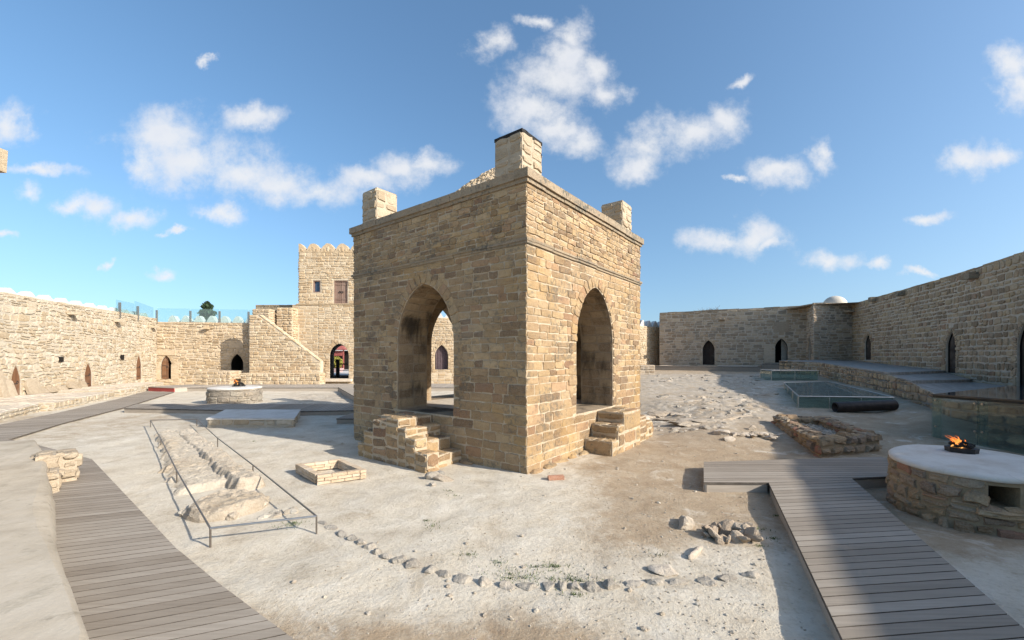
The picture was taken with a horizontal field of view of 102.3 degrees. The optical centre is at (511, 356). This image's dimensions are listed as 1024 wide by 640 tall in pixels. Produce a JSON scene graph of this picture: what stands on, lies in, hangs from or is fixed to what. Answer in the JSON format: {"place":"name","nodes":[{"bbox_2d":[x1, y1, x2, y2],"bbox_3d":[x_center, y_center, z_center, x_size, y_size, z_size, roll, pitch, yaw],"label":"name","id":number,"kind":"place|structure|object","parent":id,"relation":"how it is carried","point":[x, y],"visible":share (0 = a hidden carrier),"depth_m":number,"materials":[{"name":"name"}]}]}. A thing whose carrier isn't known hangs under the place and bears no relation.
{"place":"outdoors","nodes":[
{"label":"outdoors","id":0,"kind":"place"},
{"bbox_2d":[334,356,343,371],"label":"potted shrub","id":1,"kind":"object","parent":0,"point":[338,357],"visible":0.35,"depth_m":44.34,"materials":[{"name":"green plant"}]},
{"bbox_2d":[334,369,348,374],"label":"pavement","id":2,"kind":"structure","parent":0,"point":[344,373],"depth_m":42.37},
{"bbox_2d":[334,346,348,368],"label":"wooden kiosk","id":3,"kind":"object","parent":2,"relation":"on","point":[343,355],"visible":0.2,"depth_m":52.30,"materials":[{"name":"red wood"}]},
{"bbox_2d":[0,370,1023,639],"bbox_3d":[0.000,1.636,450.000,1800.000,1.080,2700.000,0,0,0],"label":"ground","id":4,"kind":"structure","parent":0,"point":[382,506],"depth_m":5.02,"materials":[{"name":"soil"}]},
{"bbox_2d":[0,148,7,172],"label":"stone pier","id":5,"kind":"structure","parent":4,"relation":"on","point":[3,159],"depth_m":5.26,"materials":[{"name":"stone"}]},
{"bbox_2d":[0,403,40,421],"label":"stone bench","id":6,"kind":"object","parent":4,"relation":"on","point":[11,411],"visible":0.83,"depth_m":14.60,"materials":[{"name":"stone"}]},
{"bbox_2d":[0,440,88,639],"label":"foreground ledge","id":7,"kind":"object","parent":4,"relation":"on","point":[37,600],"visible":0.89,"depth_m":3.33,"materials":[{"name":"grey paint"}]},
{"bbox_2d":[29,448,82,492],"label":"ledge stones","id":8,"kind":"object","parent":4,"relation":"on","point":[63,465],"visible":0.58,"depth_m":6.68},
{"bbox_2d":[0,392,113,410],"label":"stone bench","id":9,"kind":"object","parent":4,"relation":"on","point":[52,401],"visible":0.81,"depth_m":17.61,"materials":[{"name":"stone"}]},
{"bbox_2d":[0,370,9,397],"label":"stone slab","id":10,"kind":"object","parent":9,"relation":"on","point":[4,392],"depth_m":17.95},
{"bbox_2d":[6,380,17,396],"bbox_3d":[-22.337,1.407,18.308,0.329,0.785,0.510,0,0,-18],"label":"stone slab","id":11,"kind":"object","parent":9,"relation":"on","point":[11,388],"depth_m":18.36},
{"bbox_2d":[24,378,42,393],"bbox_3d":[-22.734,1.393,19.556,0.343,0.753,0.799,0,0,-17],"label":"stone slab","id":12,"kind":"object","parent":9,"relation":"on","point":[32,386],"depth_m":19.47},
{"bbox_2d":[45,386,54,391],"bbox_3d":[-23.023,1.602,20.495,0.337,0.336,0.388,0,0,-16],"label":"stone slab","id":13,"kind":"object","parent":9,"relation":"on","point":[49,388],"depth_m":20.47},
{"bbox_2d":[0,288,159,394],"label":"courtyard wall","id":14,"kind":"structure","parent":4,"relation":"on","point":[46,340],"depth_m":22.05,"materials":[{"name":"stone"}]},
{"bbox_2d":[11,366,19,394],"bbox_3d":[-22.631,1.206,18.767,0.080,1.644,0.495,0,0,-17],"label":"door","id":15,"kind":"structure","parent":14,"relation":"in","point":[15,376],"depth_m":18.84,"materials":[{"name":"brown wood"}]},
{"bbox_2d":[85,365,90,386],"bbox_3d":[-24.070,1.057,23.367,0.066,1.409,0.567,0,0,-17],"label":"door","id":16,"kind":"structure","parent":14,"relation":"in","point":[88,372],"depth_m":23.44,"materials":[{"name":"brown wood"}]},
{"bbox_2d":[136,356,140,379],"bbox_3d":[-25.556,0.725,28.188,0.080,1.704,0.583,0,0,-17],"label":"door","id":17,"kind":"structure","parent":14,"relation":"in","point":[138,367],"depth_m":28.20,"materials":[{"name":"brown wood"}]},
{"bbox_2d":[0,391,173,439],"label":"boardwalk","id":18,"kind":"structure","parent":4,"relation":"on","point":[15,430],"depth_m":14.10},
{"bbox_2d":[52,388,136,396],"bbox_3d":[-22.255,1.962,21.982,3.066,0.504,1.679,0,0,-18],"label":"stone bench","id":19,"kind":"object","parent":4,"relation":"on","point":[120,392],"visible":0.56,"depth_m":21.72,"materials":[{"name":"stone"}]},
{"bbox_2d":[66,381,78,388],"bbox_3d":[-23.529,1.514,22.027,0.339,0.513,0.664,0,0,-11],"label":"stone slab","id":20,"kind":"object","parent":19,"relation":"on","point":[71,385],"depth_m":21.95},
{"bbox_2d":[82,385,144,392],"bbox_3d":[-22.807,1.931,23.649,2.265,0.546,1.715,0,0,-22],"label":"stone bench","id":21,"kind":"object","parent":4,"relation":"on","point":[140,388],"visible":0.43,"depth_m":23.47,"materials":[{"name":"stone"}]},
{"bbox_2d":[78,380,87,386],"bbox_3d":[-23.763,1.527,22.828,0.338,0.487,0.476,0,0,-12],"label":"stone slab","id":22,"kind":"object","parent":21,"relation":"on","point":[83,383],"depth_m":22.80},
{"bbox_2d":[115,382,163,390],"bbox_3d":[-23.791,1.941,26.246,1.672,0.539,2.858,0,0,-19],"label":"stone bench","id":23,"kind":"object","parent":4,"relation":"on","point":[148,384],"visible":0.41,"depth_m":26.07,"materials":[{"name":"stone"}]},
{"bbox_2d":[0,438,293,639],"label":"boardwalk","id":24,"kind":"structure","parent":4,"relation":"on","point":[132,571],"depth_m":3.77,"materials":[{"name":"wood"}]},
{"bbox_2d":[148,384,215,391],"bbox_3d":[-20.940,2.002,26.207,2.553,0.295,2.414,0,0,21],"label":"wooden step","id":25,"kind":"object","parent":4,"relation":"on","point":[176,388],"visible":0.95,"depth_m":25.28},
{"bbox_2d":[197,301,216,321],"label":"conifer tree","id":26,"kind":"object","parent":4,"relation":"on","point":[206,311],"visible":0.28,"depth_m":54.59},
{"bbox_2d":[196,370,246,384],"bbox_3d":[-20.646,1.600,29.372,2.487,1.241,1.920,0,0,0],"label":"stone bench","id":27,"kind":"object","parent":4,"relation":"on","point":[212,377],"visible":0.69,"depth_m":28.50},
{"bbox_2d":[154,428,298,522],"bbox_3d":[-6.404,2.036,8.255,8.842,0.306,1.239,0,0,44],"label":"excavated channel","id":28,"kind":"object","parent":4,"relation":"on","point":[201,463],"visible":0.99,"depth_m":6.71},
{"bbox_2d":[156,315,298,384],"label":"courtyard wall","id":29,"kind":"structure","parent":4,"relation":"on","point":[186,350],"depth_m":30.79,"materials":[{"name":"beige stone"}]},
{"bbox_2d":[162,356,168,378],"bbox_3d":[-25.726,0.802,30.595,0.430,1.746,0.080,0,0,-8],"label":"door","id":30,"kind":"structure","parent":29,"relation":"in","point":[165,364],"depth_m":30.59,"materials":[{"name":"brown wood"}]},
{"bbox_2d":[118,302,249,322],"bbox_3d":[-21.668,-3.130,29.413,8.338,1.320,4.572,0,0,-17],"label":"glass barrier","id":31,"kind":"object","parent":29,"relation":"on","point":[156,313],"visible":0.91,"depth_m":30.35,"materials":[{"name":"glass"}]},
{"bbox_2d":[252,309,276,324],"bbox_3d":[-18.629,-1.734,31.169,1.387,3.690,1.296,0,0,0],"label":"stone landing","id":32,"kind":"object","parent":29,"relation":"on","point":[270,314],"visible":0.17,"depth_m":30.60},
{"bbox_2d":[256,305,291,309],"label":"roof parapet","id":33,"kind":"structure","parent":29,"relation":"on","point":[274,307],"depth_m":33.19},
{"bbox_2d":[150,419,316,547],"bbox_3d":[-6.511,2.011,8.588,1.056,0.279,11.158,0,0,-44],"label":"metal rail","id":34,"kind":"object","parent":4,"relation":"on","point":[244,524],"visible":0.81,"depth_m":5.33,"materials":[{"name":"grey metal"}]},
{"bbox_2d":[206,385,262,403],"bbox_3d":[-12.719,1.806,18.952,2.175,0.889,2.176,0,0,0],"label":"round fire altar","id":35,"kind":"object","parent":4,"relation":"on","point":[248,394],"visible":0.91,"depth_m":18.13,"materials":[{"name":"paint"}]},
{"bbox_2d":[232,380,245,386],"bbox_3d":[-12.666,1.199,19.089,0.537,0.383,0.511,0,0,-22],"label":"fire bowl","id":36,"kind":"object","parent":35,"relation":"on","point":[238,384],"visible":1,"depth_m":18.98,"materials":[{"name":"black metal"}]},
{"bbox_2d":[124,404,353,415],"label":"boardwalk","id":37,"kind":"structure","parent":4,"relation":"on","point":[326,409],"depth_m":15.45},
{"bbox_2d":[206,409,300,427],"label":"stone block","id":38,"kind":"structure","parent":4,"relation":"on","point":[257,418],"depth_m":12.25,"materials":[{"name":"stone"}]},
{"bbox_2d":[240,373,324,383],"bbox_3d":[-16.006,1.659,28.840,5.620,1.094,0.839,0,0,0],"label":"stone bench","id":39,"kind":"object","parent":4,"relation":"on","point":[282,378],"visible":0.72,"depth_m":28.48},
{"bbox_2d":[249,315,322,372],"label":"stair ramp","id":40,"kind":"structure","parent":4,"relation":"on","point":[273,348],"depth_m":29.18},
{"bbox_2d":[276,307,298,340],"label":"stone buttress","id":41,"kind":"structure","parent":4,"relation":"on","point":[287,322],"depth_m":31.20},
{"bbox_2d":[187,384,453,390],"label":"boardwalk","id":42,"kind":"structure","parent":4,"relation":"on","point":[327,387],"depth_m":25.55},
{"bbox_2d":[292,243,353,383],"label":"gatehouse tower","id":43,"kind":"structure","parent":4,"relation":"on","point":[325,306],"depth_m":32.01,"materials":[{"name":"beige stone"}]},
{"bbox_2d":[313,280,320,292],"bbox_3d":[-15.179,-5.470,32.220,0.580,0.953,0.280,0,0,0],"label":"window frame","id":44,"kind":"structure","parent":43,"relation":"in","point":[316,283],"depth_m":32.17,"materials":[{"name":"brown wood"}]},
{"bbox_2d":[336,359,348,376],"bbox_3d":[-14.029,0.954,34.305,1.160,1.492,0.390,0,0,0],"label":"turnstile","id":45,"kind":"object","parent":43,"relation":"in","point":[338,364],"visible":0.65,"depth_m":34.19,"materials":[{"name":"black metal"}]},
{"bbox_2d":[295,458,365,484],"bbox_3d":[-3.228,2.025,7.315,1.270,0.164,0.785,0,0,45],"label":"brick hearth","id":46,"kind":"object","parent":4,"relation":"on","point":[350,471],"visible":1,"depth_m":7.11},
{"bbox_2d":[325,525,337,529],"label":"row stone","id":47,"kind":"object","parent":4,"relation":"on","point":[331,527],"visible":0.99,"depth_m":5.05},
{"bbox_2d":[336,530,347,537],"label":"row stone","id":48,"kind":"object","parent":4,"relation":"on","point":[341,533],"visible":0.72,"depth_m":4.83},
{"bbox_2d":[336,413,353,423],"bbox_3d":[-4.950,2.065,13.503,1.100,0.271,1.194,0,0,0],"label":"wooden step","id":49,"kind":"object","parent":4,"relation":"on","point":[347,419],"visible":0.34,"depth_m":12.91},
{"bbox_2d":[338,387,353,400],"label":"boardwalk","id":50,"kind":"structure","parent":4,"relation":"on","point":[347,392],"depth_m":22.54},
{"bbox_2d":[347,535,357,540],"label":"row stone","id":51,"kind":"object","parent":4,"relation":"on","point":[352,538],"visible":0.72,"depth_m":4.72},
{"bbox_2d":[356,539,365,544],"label":"row stone","id":52,"kind":"object","parent":4,"relation":"on","point":[360,542],"visible":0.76,"depth_m":4.60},
{"bbox_2d":[363,542,375,549],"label":"row stone","id":53,"kind":"object","parent":4,"relation":"on","point":[370,546],"visible":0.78,"depth_m":4.51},
{"bbox_2d":[372,548,382,554],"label":"row stone","id":54,"kind":"object","parent":4,"relation":"on","point":[376,551],"visible":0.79,"depth_m":4.38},
{"bbox_2d":[380,553,391,559],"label":"row stone","id":55,"kind":"object","parent":4,"relation":"on","point":[387,556],"visible":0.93,"depth_m":4.29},
{"bbox_2d":[391,555,406,563],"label":"row stone","id":56,"kind":"object","parent":4,"relation":"on","point":[401,559],"visible":0.85,"depth_m":4.20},
{"bbox_2d":[404,558,422,568],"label":"row stone","id":57,"kind":"object","parent":4,"relation":"on","point":[411,563],"visible":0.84,"depth_m":4.12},
{"bbox_2d":[424,565,436,573],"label":"row stone","id":58,"kind":"object","parent":4,"relation":"on","point":[430,569],"visible":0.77,"depth_m":4.01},
{"bbox_2d":[425,471,439,479],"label":"rock","id":59,"kind":"object","parent":4,"relation":"on","point":[430,475],"visible":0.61,"depth_m":7.09,"materials":[{"name":"grey stone"}]},
{"bbox_2d":[431,373,453,383],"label":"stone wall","id":60,"kind":"structure","parent":4,"relation":"on","point":[441,378],"depth_m":32.45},
{"bbox_2d":[433,474,453,481],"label":"rock","id":61,"kind":"object","parent":4,"relation":"on","point":[441,477],"visible":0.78,"depth_m":6.97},
{"bbox_2d":[435,570,451,577],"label":"row stone","id":62,"kind":"object","parent":4,"relation":"on","point":[443,573],"visible":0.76,"depth_m":3.94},
{"bbox_2d":[453,573,471,583],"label":"row stone","id":63,"kind":"object","parent":4,"relation":"on","point":[460,578],"visible":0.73,"depth_m":3.87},
{"bbox_2d":[478,576,491,586],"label":"row stone","id":64,"kind":"object","parent":4,"relation":"on","point":[483,581],"visible":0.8,"depth_m":3.80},
{"bbox_2d":[349,128,653,473],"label":"stone pavilion","id":65,"kind":"structure","parent":4,"relation":"on","point":[518,269],"depth_m":8.48,"materials":[{"name":"stone"}]},
{"bbox_2d":[499,580,516,590],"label":"row stone","id":66,"kind":"object","parent":4,"relation":"on","point":[506,585],"visible":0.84,"depth_m":3.77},
{"bbox_2d":[253,441,779,599],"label":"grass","id":67,"kind":"structure","parent":4,"relation":"on","point":[510,578],"depth_m":4.08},
{"bbox_2d":[516,582,536,590],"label":"row stone","id":68,"kind":"object","parent":4,"relation":"on","point":[528,586],"visible":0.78,"depth_m":3.77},
{"bbox_2d":[431,313,659,372],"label":"courtyard wall","id":69,"kind":"structure","parent":4,"relation":"on","point":[442,351],"depth_m":33.59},
{"bbox_2d":[542,581,555,591],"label":"row stone","id":70,"kind":"object","parent":4,"relation":"on","point":[548,586],"visible":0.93,"depth_m":3.76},
{"bbox_2d":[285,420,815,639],"bbox_3d":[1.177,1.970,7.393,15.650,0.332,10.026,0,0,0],"label":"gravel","id":71,"kind":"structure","parent":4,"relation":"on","point":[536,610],"depth_m":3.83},
{"bbox_2d":[547,474,563,479],"bbox_3d":[0.748,2.056,7.032,0.280,0.076,0.120,0,0,-7],"label":"brick","id":72,"kind":"object","parent":4,"relation":"on","point":[555,477],"visible":1,"depth_m":6.98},
{"bbox_2d":[556,581,567,591],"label":"row stone","id":73,"kind":"object","parent":4,"relation":"on","point":[560,585],"visible":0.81,"depth_m":3.74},
{"bbox_2d":[568,581,579,589],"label":"row stone","id":74,"kind":"object","parent":4,"relation":"on","point":[573,586],"visible":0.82,"depth_m":3.72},
{"bbox_2d":[583,581,601,592],"bbox_3d":[0.726,2.101,3.730,0.135,0.092,0.180,0,0,-37],"label":"row stone","id":75,"kind":"object","parent":4,"relation":"on","point":[590,586],"visible":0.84,"depth_m":3.71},
{"bbox_2d":[602,579,620,589],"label":"row stone","id":76,"kind":"object","parent":4,"relation":"on","point":[608,584],"visible":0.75,"depth_m":3.73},
{"bbox_2d":[624,580,643,587],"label":"row stone","id":77,"kind":"object","parent":4,"relation":"on","point":[633,583],"visible":0.97,"depth_m":3.77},
{"bbox_2d":[640,365,654,373],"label":"stone block","id":78,"kind":"structure","parent":4,"relation":"on","point":[647,369],"depth_m":30.48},
{"bbox_2d":[644,578,663,585],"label":"row stone","id":79,"kind":"object","parent":4,"relation":"on","point":[653,581],"visible":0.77,"depth_m":3.80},
{"bbox_2d":[645,415,676,420],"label":"bedrock outcrop","id":80,"kind":"object","parent":4,"relation":"on","point":[648,417],"visible":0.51,"depth_m":13.26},
{"bbox_2d":[648,564,677,576],"bbox_3d":[1.470,2.075,4.019,0.276,0.062,0.191,0,0,0],"label":"rock","id":81,"kind":"object","parent":4,"relation":"on","point":[667,570],"visible":1,"depth_m":3.98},
{"bbox_2d":[647,411,691,416],"bbox_3d":[5.569,1.899,13.883,1.845,0.182,1.273,0,0,26],"label":"bedrock outcrop","id":82,"kind":"object","parent":4,"relation":"on","point":[661,413],"visible":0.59,"depth_m":13.64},
{"bbox_2d":[666,578,687,584],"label":"row stone","id":83,"kind":"object","parent":4,"relation":"on","point":[675,581],"visible":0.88,"depth_m":3.81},
{"bbox_2d":[667,418,699,426],"bbox_3d":[5.469,1.928,12.092,1.707,0.157,1.055,0,0,0],"label":"bedrock outcrop","id":84,"kind":"object","parent":4,"relation":"on","point":[683,422],"visible":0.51,"depth_m":11.91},
{"bbox_2d":[678,515,694,529],"bbox_3d":[2.176,2.077,5.130,0.195,0.164,0.385,0,0,24],"label":"rock","id":85,"kind":"object","parent":4,"relation":"on","point":[686,523],"visible":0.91,"depth_m":5.04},
{"bbox_2d":[674,398,713,402],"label":"bedrock outcrop","id":86,"kind":"object","parent":4,"relation":"on","point":[692,400],"visible":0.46,"depth_m":15.34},
{"bbox_2d":[688,546,702,559],"bbox_3d":[1.937,2.083,4.372,0.356,0.095,0.081,0,0,-44],"label":"rock","id":87,"kind":"object","parent":4,"relation":"on","point":[695,552],"visible":0.95,"depth_m":4.32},
{"bbox_2d":[650,374,760,434],"bbox_3d":[9.404,1.678,21.078,6.306,0.966,22.984,0,0,29],"label":"broken rock","id":88,"kind":"object","parent":4,"relation":"on","point":[705,427],"visible":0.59,"depth_m":14.71,"materials":[{"name":"grey stone"}]},
{"bbox_2d":[697,576,716,585],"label":"row stone","id":89,"kind":"object","parent":4,"relation":"on","point":[706,580],"visible":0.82,"depth_m":3.81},
{"bbox_2d":[655,366,763,371],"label":"boardwalk","id":90,"kind":"structure","parent":4,"relation":"on","point":[727,368],"depth_m":36.23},
{"bbox_2d":[687,415,752,422],"bbox_3d":[6.578,1.862,12.460,3.028,0.165,1.036,0,0,-21],"label":"bedrock outcrop","id":91,"kind":"object","parent":4,"relation":"on","point":[730,417],"visible":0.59,"depth_m":12.01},
{"bbox_2d":[693,398,746,400],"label":"bedrock outcrop","id":92,"kind":"object","parent":4,"relation":"on","point":[724,399],"visible":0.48,"depth_m":15.72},
{"bbox_2d":[712,429,729,434],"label":"rock","id":93,"kind":"object","parent":4,"relation":"on","point":[721,432],"visible":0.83,"depth_m":10.26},
{"bbox_2d":[717,574,737,581],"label":"row stone","id":94,"kind":"object","parent":4,"relation":"on","point":[727,577],"visible":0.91,"depth_m":3.87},
{"bbox_2d":[723,436,735,441],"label":"rock","id":95,"kind":"object","parent":4,"relation":"on","point":[728,438],"visible":0.89,"depth_m":9.72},
{"bbox_2d":[701,519,762,544],"bbox_3d":[2.546,2.057,4.818,0.660,0.212,0.554,0,0,0],"label":"rock heap","id":96,"kind":"object","parent":4,"relation":"on","point":[738,532],"visible":0.98,"depth_m":4.74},
{"bbox_2d":[659,306,805,366],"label":"stone building","id":97,"kind":"structure","parent":4,"relation":"on","point":[749,336],"depth_m":38.75,"materials":[{"name":"beige stone"}]},
{"bbox_2d":[703,341,714,364],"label":"door","id":98,"kind":"structure","parent":97,"relation":"in","point":[708,349],"depth_m":40.05,"materials":[{"name":"brown wood"}]},
{"bbox_2d":[730,432,745,436],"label":"rock","id":99,"kind":"object","parent":4,"relation":"on","point":[740,434],"visible":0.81,"depth_m":10.11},
{"bbox_2d":[718,365,757,366],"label":"stone curb","id":100,"kind":"structure","parent":4,"relation":"on","point":[735,365],"depth_m":37.52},
{"bbox_2d":[741,571,759,578],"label":"row stone","id":101,"kind":"object","parent":4,"relation":"on","point":[752,574],"visible":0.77,"depth_m":3.90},
{"bbox_2d":[736,392,778,395],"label":"bedrock outcrop","id":102,"kind":"object","parent":4,"relation":"on","point":[759,394],"visible":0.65,"depth_m":17.45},
{"bbox_2d":[733,431,783,438],"bbox_3d":[6.068,1.917,10.169,1.141,0.138,0.763,0,0,26],"label":"rock heap","id":103,"kind":"object","parent":4,"relation":"on","point":[763,434],"visible":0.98,"depth_m":10.05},
{"bbox_2d":[762,363,778,371],"bbox_3d":[22.755,0.990,35.401,2.249,0.781,3.339,0,0,30],"label":"wooden landing","id":104,"kind":"object","parent":4,"relation":"on","point":[769,366],"visible":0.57,"depth_m":34.31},
{"bbox_2d":[760,369,818,379],"bbox_3d":[16.950,1.124,25.450,3.339,0.643,2.340,0,0,0],"label":"glass case","id":105,"kind":"object","parent":4,"relation":"on","point":[780,370],"visible":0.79,"depth_m":24.79,"materials":[{"name":"glass"}]},
{"bbox_2d":[781,296,857,360],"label":"stone building","id":106,"kind":"structure","parent":4,"relation":"on","point":[829,323],"depth_m":33.30,"materials":[{"name":"beige stone"}]},
{"bbox_2d":[771,414,882,457],"bbox_3d":[7.548,1.950,9.930,1.602,0.700,3.830,0,0,21],"label":"stone trough","id":107,"kind":"object","parent":4,"relation":"on","point":[822,437],"visible":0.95,"depth_m":8.91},
{"bbox_2d":[784,381,894,408],"bbox_3d":[13.011,1.504,17.020,2.719,0.603,8.294,0,0,30],"label":"glass case","id":108,"kind":"object","parent":4,"relation":"on","point":[834,396],"visible":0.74,"depth_m":14.19,"materials":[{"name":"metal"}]},
{"bbox_2d":[703,457,1023,639],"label":"boardwalk","id":109,"kind":"structure","parent":4,"relation":"on","point":[873,568],"depth_m":3.96,"materials":[{"name":"wood"}]},
{"bbox_2d":[832,400,898,411],"bbox_3d":[11.310,1.582,13.225,1.805,0.437,0.340,0,0,5],"label":"iron pipe","id":110,"kind":"object","parent":4,"relation":"on","point":[872,405],"visible":1,"depth_m":13.10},
{"bbox_2d":[779,360,1023,435],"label":"stone platform","id":111,"kind":"structure","parent":4,"relation":"on","point":[916,385],"depth_m":15.86,"materials":[{"name":"stone"}]},
{"bbox_2d":[852,251,1023,385],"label":"courtyard wall","id":112,"kind":"structure","parent":4,"relation":"on","point":[968,324],"depth_m":21.21,"materials":[{"name":"beige stone"}]},
{"bbox_2d":[867,337,870,359],"bbox_3d":[26.676,-0.742,30.674,0.066,1.895,1.010,0,0,20],"label":"door","id":113,"kind":"structure","parent":112,"relation":"in","point":[868,342],"depth_m":30.92,"materials":[{"name":"brown wood"}]},
{"bbox_2d":[950,335,955,372],"bbox_3d":[23.305,-0.257,21.675,0.087,2.182,0.901,0,0,24],"label":"door","id":114,"kind":"structure","parent":112,"relation":"in","point":[952,344],"depth_m":21.88,"materials":[{"name":"brown wood"}]},
{"bbox_2d":[1022,336,1023,385],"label":"door","id":115,"kind":"structure","parent":112,"relation":"in","point":[1023,336],"depth_m":16.95,"materials":[{"name":"brown wood"}]},
{"bbox_2d":[885,444,1023,539],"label":"round fire altar","id":116,"kind":"object","parent":4,"relation":"on","point":[982,492],"visible":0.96,"depth_m":5.14,"materials":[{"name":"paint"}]},
{"bbox_2d":[944,437,979,454],"bbox_3d":[6.501,1.257,5.984,0.365,0.245,0.339,0,0,23],"label":"fire bowl","id":117,"kind":"object","parent":116,"relation":"on","point":[956,445],"visible":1,"depth_m":5.91,"materials":[{"name":"black metal"}]},
{"bbox_2d":[931,386,1023,446],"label":"glass enclosure","id":118,"kind":"object","parent":4,"relation":"on","point":[1010,394],"visible":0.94,"depth_m":9.60,"materials":[{"name":"glass"}]},
{"bbox_2d":[0,0,1023,321],"label":"sky","id":119,"kind":"structure","parent":0,"point":[169,157],"materials":[{"name":"blue"}]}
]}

